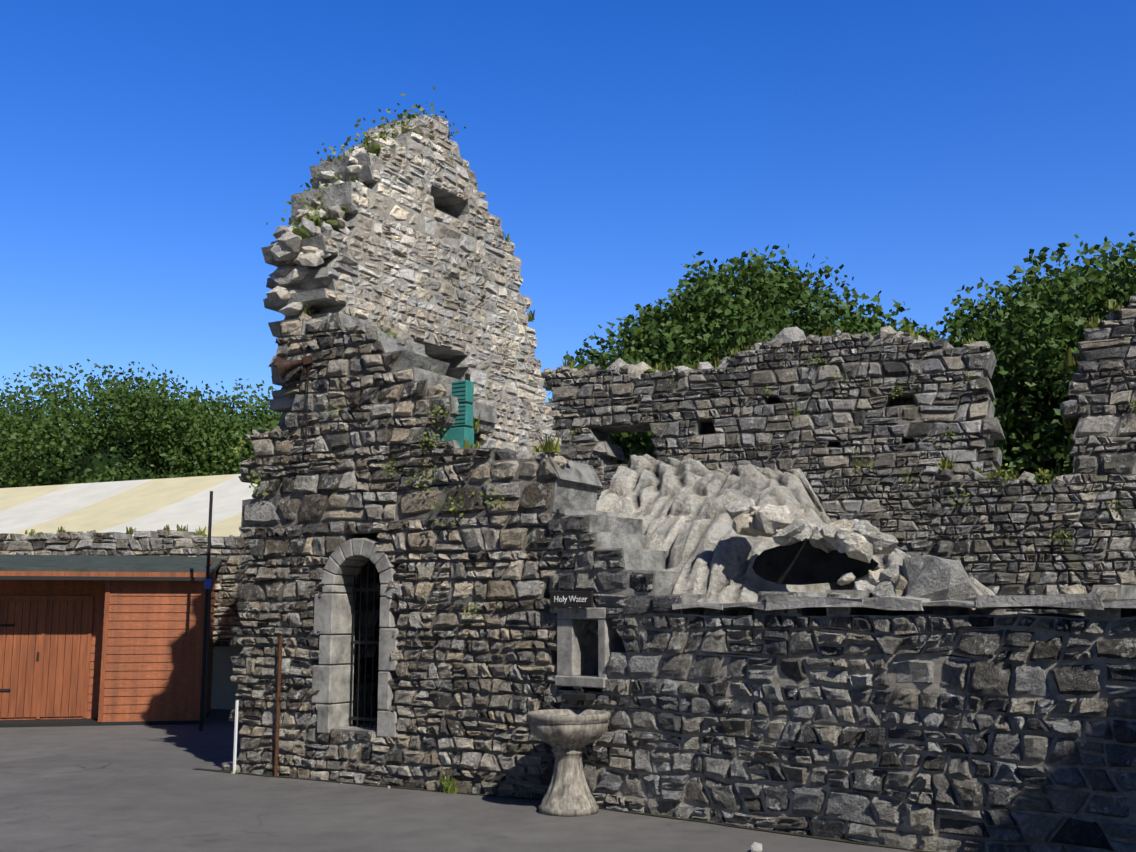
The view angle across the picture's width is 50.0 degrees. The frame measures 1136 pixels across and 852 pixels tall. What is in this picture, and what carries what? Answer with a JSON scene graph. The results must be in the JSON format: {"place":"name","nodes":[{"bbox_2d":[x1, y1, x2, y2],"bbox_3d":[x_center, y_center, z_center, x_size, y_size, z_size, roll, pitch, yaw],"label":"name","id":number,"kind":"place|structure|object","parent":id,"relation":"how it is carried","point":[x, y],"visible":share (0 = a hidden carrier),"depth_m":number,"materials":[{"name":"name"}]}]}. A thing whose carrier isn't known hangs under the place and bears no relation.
{"place":"outdoors","nodes":[
{"label":"outdoors","id":0,"kind":"place"},
{"bbox_2d":[0,312,576,540],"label":"stones","id":1,"kind":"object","parent":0,"point":[562,459],"depth_m":12.73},
{"bbox_2d":[270,136,536,355],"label":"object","id":2,"kind":"structure","parent":0,"point":[336,213],"depth_m":15.00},
{"bbox_2d":[0,709,920,851],"bbox_3d":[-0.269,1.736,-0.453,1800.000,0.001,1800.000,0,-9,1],"label":"asphalt ground","id":3,"kind":"structure","parent":0,"point":[134,788],"depth_m":10.98,"materials":[{"name":"grey asphalt"}]},
{"bbox_2d":[0,395,104,487],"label":"tree","id":4,"kind":"object","parent":3,"relation":"on","point":[4,402],"visible":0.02,"depth_m":50.47,"materials":[{"name":"green plant"}]},
{"bbox_2d":[0,559,215,721],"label":"shed cladding","id":5,"kind":"structure","parent":3,"relation":"on","point":[153,653],"depth_m":20.11,"materials":[{"name":"brown wood"}]},
{"bbox_2d":[0,580,204,721],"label":"shed trim and doors","id":6,"kind":"structure","parent":5,"relation":"attached to","point":[39,697],"depth_m":20.33,"materials":[{"name":"brown wood"}]},
{"bbox_2d":[0,624,209,727],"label":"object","id":7,"kind":"object","parent":5,"relation":"attached to","point":[47,723],"visible":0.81,"depth_m":19.81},
{"bbox_2d":[0,576,212,724],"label":"trim","id":8,"kind":"structure","parent":5,"relation":"attached to","point":[129,579],"depth_m":19.94,"materials":[{"name":"brown wood"}]},
{"bbox_2d":[0,571,213,579],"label":"fascia board","id":9,"kind":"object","parent":5,"relation":"attached to","point":[106,574],"depth_m":19.94,"materials":[{"name":"brown wood"}]},
{"bbox_2d":[0,554,221,572],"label":"shed roof","id":10,"kind":"structure","parent":5,"relation":"on","point":[87,563],"depth_m":20.79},
{"bbox_2d":[0,530,254,646],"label":"stone wall","id":11,"kind":"structure","parent":3,"relation":"on","point":[232,552],"depth_m":22.84,"materials":[{"name":"stone"}]},
{"bbox_2d":[0,474,257,709],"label":"marquee tent","id":12,"kind":"object","parent":3,"relation":"on","point":[138,505],"visible":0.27,"depth_m":29.98,"materials":[{"name":"fabric"}]},
{"bbox_2d":[0,359,280,487],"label":"tree","id":13,"kind":"object","parent":3,"relation":"on","point":[33,459],"visible":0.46,"depth_m":44.58,"materials":[{"name":"green plant"}]},
{"bbox_2d":[78,378,281,478],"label":"tree","id":14,"kind":"object","parent":3,"relation":"on","point":[213,466],"visible":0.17,"depth_m":47.08,"materials":[{"name":"green plant"}]},
{"bbox_2d":[199,491,212,730],"bbox_3d":[-5.673,2.875,19.105,0.040,3.719,0.040,0,-9,1],"label":"pole","id":15,"kind":"object","parent":3,"relation":"on","point":[205,614],"visible":1,"depth_m":19.07,"materials":[{"name":"black metal"}]},
{"bbox_2d":[204,579,212,588],"bbox_3d":[-5.644,2.479,19.125,0.120,0.160,0.080,0,-9,1],"label":"sign","id":16,"kind":"object","parent":15,"relation":"attached to","point":[208,583],"visible":1,"depth_m":19.09,"materials":[{"name":"blue metal"}]},
{"bbox_2d":[233,700,238,773],"bbox_3d":[-3.784,3.538,13.873,0.024,0.811,0.024,-5,-10,30],"label":"white stake","id":17,"kind":"object","parent":3,"relation":"on","point":[235,736],"visible":1,"depth_m":13.86,"materials":[{"name":"white paint"}]},
{"bbox_2d":[231,769,458,793],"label":"wall weeds","id":18,"kind":"object","parent":3,"relation":"on","point":[451,789],"depth_m":12.31,"materials":[{"name":"green plant"}]},
{"bbox_2d":[261,114,561,453],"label":"gable wall","id":19,"kind":"structure","parent":3,"relation":"on","point":[413,215],"depth_m":16.37,"materials":[{"name":"grey stone"}]},
{"bbox_2d":[266,119,433,317],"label":"rubble stones","id":20,"kind":"object","parent":19,"relation":"attached to","point":[286,247],"visible":0.33,"depth_m":14.72,"materials":[{"name":"grey stone"}]},
{"bbox_2d":[222,312,602,799],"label":"front wall","id":21,"kind":"structure","parent":3,"relation":"on","point":[469,694],"depth_m":13.13,"materials":[{"name":"stone"}]},
{"bbox_2d":[274,636,282,775],"bbox_3d":[-3.243,3.131,13.635,0.090,1.544,0.042,-5,-10,30],"label":"pole","id":22,"kind":"object","parent":21,"relation":"attached to","point":[278,698],"visible":0.91,"depth_m":13.62,"materials":[{"name":"brown metal"}]},
{"bbox_2d":[276,355,312,378],"bbox_3d":[-3.153,-0.679,14.079,0.413,0.273,0.280,0,-9,1],"label":"horn loudspeaker","id":23,"kind":"object","parent":21,"relation":"attached to","point":[284,367],"visible":1,"depth_m":14.04,"materials":[{"name":"paint"}]},
{"bbox_2d":[305,365,308,451],"bbox_3d":[-2.995,-0.203,13.984,0.012,1.000,0.012,-5,-10,30],"label":"speaker cable","id":24,"kind":"object","parent":21,"relation":"attached to","point":[307,408],"visible":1,"depth_m":13.98,"materials":[{"name":"black rubber"}]},
{"bbox_2d":[312,538,403,747],"bbox_3d":[-2.198,2.374,13.420,1.231,2.246,0.440,-5,-10,30],"label":"window surround","id":25,"kind":"object","parent":21,"relation":"attached to","point":[331,673],"visible":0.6,"depth_m":13.42,"materials":[{"name":"grey stone"}]},
{"bbox_2d":[349,561,379,728],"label":"bars","id":26,"kind":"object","parent":21,"relation":"attached to","point":[359,642],"depth_m":13.56,"materials":[{"name":"black metal"}]},
{"bbox_2d":[362,571,380,721],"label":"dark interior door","id":27,"kind":"structure","parent":21,"relation":"attached to","point":[376,656],"depth_m":14.29,"materials":[{"name":"black wood"}]},
{"bbox_2d":[252,316,571,460],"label":"loose stones","id":28,"kind":"object","parent":21,"relation":"on","point":[317,325],"visible":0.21,"depth_m":14.20,"materials":[{"name":"stone"}]},
{"bbox_2d":[440,380,473,447],"bbox_3d":[-1.222,-0.098,13.240,0.380,0.765,0.180,-5,-10,30],"label":"teal column speaker","id":29,"kind":"object","parent":21,"relation":"attached to","point":[459,434],"visible":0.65,"depth_m":13.14},
{"bbox_2d":[452,374,472,427],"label":"teal speaker gaps","id":30,"kind":"object","parent":21,"relation":"attached to","point":[467,376],"visible":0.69,"depth_m":13.15,"materials":[{"name":"black metal"}]},
{"bbox_2d":[340,783,761,851],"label":"ground pebbles","id":31,"kind":"object","parent":3,"relation":"on","point":[756,847],"visible":1,"depth_m":9.22,"materials":[{"name":"grey stone"}]},
{"bbox_2d":[527,709,610,816],"bbox_3d":[0.005,3.085,11.196,0.780,0.890,0.780,0,-9,1],"label":"stone font","id":32,"kind":"object","parent":3,"relation":"on","point":[568,735],"visible":1,"depth_m":11.01,"materials":[{"name":"stone"}]},
{"bbox_2d":[25,110,1128,538],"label":"plants","id":33,"kind":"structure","parent":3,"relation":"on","point":[555,448],"depth_m":16.54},
{"bbox_2d":[546,294,740,463],"bbox_3d":[2.696,1.664,32.758,7.837,10.280,8.407,0,-9,1],"label":"tree","id":34,"kind":"object","parent":3,"relation":"on","point":[648,313],"visible":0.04,"depth_m":31.16,"materials":[{"name":"green plant"}]},
{"bbox_2d":[597,244,924,463],"bbox_3d":[5.166,0.926,31.008,8.862,11.204,9.304,0,-9,1],"label":"tree","id":35,"kind":"object","parent":3,"relation":"on","point":[763,301],"visible":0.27,"depth_m":29.53,"materials":[{"name":"green plant"}]},
{"bbox_2d":[543,333,1004,556],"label":"back wall","id":36,"kind":"structure","parent":3,"relation":"on","point":[717,418],"depth_m":20.14,"materials":[{"name":"stone"}]},
{"bbox_2d":[541,327,989,383],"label":"loose stones","id":37,"kind":"object","parent":36,"relation":"on","point":[784,335],"visible":0.19,"depth_m":21.19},
{"bbox_2d":[537,507,1135,851],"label":"wall","id":38,"kind":"structure","parent":3,"relation":"on","point":[981,733],"depth_m":9.75,"materials":[{"name":"stone"}]},
{"bbox_2d":[550,591,592,606],"bbox_3d":[0.033,1.679,11.800,0.540,0.150,0.024,-8,-12,41],"label":"sign","id":39,"kind":"object","parent":38,"relation":"attached to","point":[588,595],"visible":1,"depth_m":11.78,"materials":[{"name":"black metal"}]},
{"bbox_2d":[554,596,586,603],"bbox_3d":[0.026,1.683,11.786,0.424,0.080,0.004,-8,-12,41],"label":"sign lettering","id":40,"kind":"object","parent":39,"relation":"attached to","point":[570,599],"visible":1,"depth_m":11.78,"materials":[{"name":"white paint"}]},
{"bbox_2d":[561,687,595,705],"bbox_3d":[0.108,2.569,11.596,0.320,0.172,0.170,-8,-12,41],"label":"holy water tap","id":41,"kind":"object","parent":38,"relation":"attached to","point":[581,695],"visible":1,"depth_m":11.53,"materials":[{"name":"black metal"}]},
{"bbox_2d":[555,608,625,687],"bbox_3d":[0.262,2.154,11.887,0.630,0.752,0.490,-8,-12,41],"label":"niche frame","id":42,"kind":"object","parent":38,"relation":"in","point":[582,661],"visible":0.65,"depth_m":11.82,"materials":[{"name":"grey stone"}]},
{"bbox_2d":[531,454,1005,637],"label":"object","id":43,"kind":"object","parent":38,"relation":"on","point":[677,506],"visible":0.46,"depth_m":12.28,"materials":[{"name":"grey stone"}]},
{"bbox_2d":[752,540,878,584],"bbox_3d":[2.190,1.216,10.890,1.282,0.404,0.001,-8,-12,41],"label":"cave opening","id":44,"kind":"object","parent":43,"relation":"attached to","point":[805,562],"visible":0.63,"depth_m":10.94,"materials":[{"name":"black"}]},
{"bbox_2d":[672,593,1135,610],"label":"wall cap","id":45,"kind":"object","parent":38,"relation":"on","point":[1085,601],"visible":0.79,"depth_m":9.51,"materials":[{"name":"grey stone"}]},
{"bbox_2d":[725,498,1119,615],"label":"loose vault chunks","id":46,"kind":"object","parent":38,"relation":"on","point":[932,578],"visible":0.88,"depth_m":10.39,"materials":[{"name":"grey stone"}]},
{"bbox_2d":[801,293,944,340],"bbox_3d":[7.661,1.484,33.153,7.156,10.757,7.301,0,-9,1],"label":"tree","id":47,"kind":"object","parent":3,"relation":"on","point":[932,332],"depth_m":33.17,"materials":[{"name":"green plant"}]},
{"bbox_2d":[936,269,1118,483],"bbox_3d":[11.046,1.194,28.639,7.436,9.953,7.974,0,-9,1],"label":"tree","id":48,"kind":"object","parent":3,"relation":"on","point":[1048,417],"visible":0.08,"depth_m":26.31,"materials":[{"name":"green plant"}]},
{"bbox_2d":[925,296,1135,615],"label":"wall fragment","id":49,"kind":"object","parent":3,"relation":"on","point":[995,540],"depth_m":16.08,"materials":[{"name":"stone"}]},
{"bbox_2d":[936,232,1135,484],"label":"tree","id":50,"kind":"object","parent":3,"relation":"on","point":[1115,280],"visible":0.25,"depth_m":25.39,"materials":[{"name":"green plant"}]},
{"bbox_2d":[195,768,929,851],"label":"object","id":51,"kind":"structure","parent":0,"point":[787,832],"depth_m":10.94,"materials":[{"name":"grey stone"}]},
{"bbox_2d":[0,0,1135,613],"label":"sky","id":52,"kind":"structure","parent":0,"point":[922,149],"materials":[{"name":"blue"}]},
{"bbox_2d":[228,86,1135,790],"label":"wall plants","id":53,"kind":"object","parent":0,"point":[432,442],"depth_m":15.84,"materials":[{"name":"green plant"}]},
{"bbox_2d":[544,301,1134,485],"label":"stones","id":54,"kind":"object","parent":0,"point":[888,332],"depth_m":16.78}
]}

